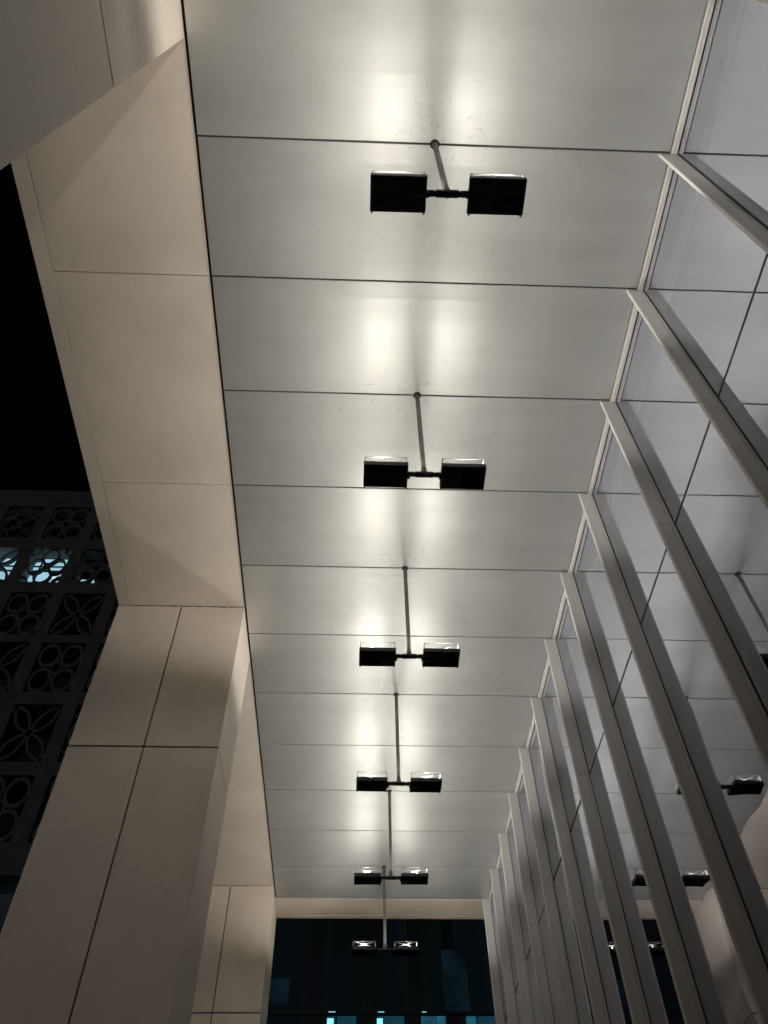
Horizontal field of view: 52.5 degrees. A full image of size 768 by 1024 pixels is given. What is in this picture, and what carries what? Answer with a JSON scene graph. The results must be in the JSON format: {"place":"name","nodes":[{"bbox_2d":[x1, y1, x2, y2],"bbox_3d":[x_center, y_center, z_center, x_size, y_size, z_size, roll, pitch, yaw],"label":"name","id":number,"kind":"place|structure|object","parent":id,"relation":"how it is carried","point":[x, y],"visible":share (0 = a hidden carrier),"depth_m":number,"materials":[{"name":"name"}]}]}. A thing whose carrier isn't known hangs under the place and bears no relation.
{"place":"outdoors","nodes":[
{"label":"outdoors","id":0,"kind":"place"},
{"bbox_2d":[0,163,90,491],"label":"sky","id":1,"kind":"structure","parent":0,"point":[40,449],"materials":[{"name":"black"}]},
{"bbox_2d":[0,490,495,1023],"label":"screen facade building","id":2,"kind":"structure","parent":0,"point":[58,604],"depth_m":25.12,"materials":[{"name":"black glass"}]},
{"bbox_2d":[0,559,93,582],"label":"lit window","id":3,"kind":"structure","parent":2,"relation":"in","point":[58,566],"depth_m":33.75,"materials":[{"name":"blue glass"}]},
{"bbox_2d":[268,979,289,1004],"bbox_3d":[-2.809,12.725,20.653,0.580,0.630,0.035,1,-52,-2],"label":"window","id":4,"kind":"structure","parent":2,"relation":"in","point":[279,988],"depth_m":20.63,"materials":[{"name":"blue glass"}]},
{"bbox_2d":[327,1016,335,1023],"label":"window","id":5,"kind":"structure","parent":2,"relation":"in","point":[334,1017],"depth_m":20.21,"materials":[{"name":"teal glass"}]},
{"bbox_2d":[337,1016,355,1023],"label":"window","id":6,"kind":"structure","parent":2,"relation":"in","point":[340,1019],"depth_m":20.18,"materials":[{"name":"blue glass"}]},
{"bbox_2d":[378,1016,403,1023],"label":"window","id":7,"kind":"structure","parent":2,"relation":"in","point":[386,1019],"depth_m":20.22,"materials":[{"name":"blue glass"}]},
{"bbox_2d":[421,1016,435,1023],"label":"window","id":8,"kind":"structure","parent":2,"relation":"in","point":[424,1019],"depth_m":20.24,"materials":[{"name":"blue glass"}]},
{"bbox_2d":[436,1016,445,1023],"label":"window","id":9,"kind":"structure","parent":2,"relation":"in","point":[439,1019],"depth_m":20.26,"materials":[{"name":"blue glass"}]},
{"bbox_2d":[441,950,469,1010],"bbox_3d":[1.924,12.634,21.041,0.660,1.510,0.035,1,-52,-2],"label":"window","id":10,"kind":"structure","parent":2,"relation":"in","point":[455,982],"depth_m":21.00,"materials":[{"name":"blue glass"}]},
{"bbox_2d":[466,1016,476,1023],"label":"window","id":11,"kind":"structure","parent":2,"relation":"in","point":[469,1019],"depth_m":20.27,"materials":[{"name":"blue glass"}]},
{"bbox_2d":[477,1016,495,1023],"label":"window","id":12,"kind":"structure","parent":2,"relation":"in","point":[481,1019],"depth_m":20.29,"materials":[{"name":"blue glass"}]},
{"bbox_3d":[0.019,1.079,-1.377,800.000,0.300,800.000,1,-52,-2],"label":"pavement","id":13,"kind":"structure","parent":0,"visible":0},
{"bbox_2d":[0,0,183,169],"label":"clad column","id":14,"kind":"structure","parent":13,"relation":"on","point":[62,62],"depth_m":3.69,"materials":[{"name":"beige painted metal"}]},
{"bbox_2d":[0,605,249,1023],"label":"clad column","id":15,"kind":"structure","parent":13,"relation":"on","point":[106,919],"depth_m":7.49,"materials":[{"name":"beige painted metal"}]},
{"bbox_2d":[190,886,276,1023],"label":"clad column","id":16,"kind":"structure","parent":13,"relation":"on","point":[234,977],"depth_m":13.37,"materials":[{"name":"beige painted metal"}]},
{"bbox_2d":[11,0,716,918],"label":"entrance canopy","id":17,"kind":"object","parent":16,"relation":"on","point":[249,298],"visible":0.72,"depth_m":7.74,"materials":[{"name":"silver metal"}]},
{"bbox_2d":[352,866,417,956],"bbox_3d":[0.009,6.787,13.381,1.076,1.512,0.256,1,-52,-2],"label":"twin uplight","id":18,"kind":"object","parent":17,"relation":"hanging from","point":[368,950],"visible":1,"depth_m":12.81,"materials":[{"name":"metal"}]},
{"bbox_2d":[354,789,428,884],"bbox_3d":[0.094,4.900,11.903,1.076,1.512,0.256,1,-52,-1],"label":"twin uplight","id":19,"kind":"object","parent":17,"relation":"hanging from","point":[370,878],"visible":1,"depth_m":11.34,"materials":[{"name":"metal"}]},
{"bbox_2d":[356,693,441,792],"bbox_3d":[0.179,3.013,10.425,1.076,1.512,0.256,2,-52,-2],"label":"twin uplight","id":20,"kind":"object","parent":17,"relation":"hanging from","point":[383,784],"visible":1,"depth_m":9.85,"materials":[{"name":"metal"}]},
{"bbox_2d":[359,566,459,667],"bbox_3d":[0.264,1.126,8.947,1.076,1.512,0.256,1,-52,-2],"label":"twin uplight","id":21,"kind":"object","parent":17,"relation":"hanging from","point":[428,657],"visible":1,"depth_m":8.37,"materials":[{"name":"metal"}]},
{"bbox_2d":[363,392,486,490],"bbox_3d":[0.349,-0.762,7.469,1.076,1.512,0.256,1,-52,-2],"label":"twin uplight","id":22,"kind":"object","parent":17,"relation":"hanging from","point":[398,474],"visible":1,"depth_m":6.89,"materials":[{"name":"metal"}]},
{"bbox_2d":[370,139,526,216],"bbox_3d":[0.434,-2.649,5.991,1.076,1.512,0.256,1,-52,-2],"label":"twin uplight","id":23,"kind":"object","parent":17,"relation":"hanging from","point":[483,195],"visible":1,"depth_m":5.41,"materials":[{"name":"metal"}]},
{"bbox_2d":[410,80,488,166],"bbox_3d":[0.509,-3.213,6.443,1.066,0.002,0.844,-11,-53,8],"label":"insect","id":24,"kind":"object","parent":17,"relation":"attached to","point":[438,127],"visible":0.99,"depth_m":6.44},
{"bbox_2d":[482,0,767,1023],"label":"glass curtain wall","id":25,"kind":"structure","parent":13,"relation":"on","point":[630,878],"depth_m":6.44,"materials":[{"name":"grey glass"}]}
]}

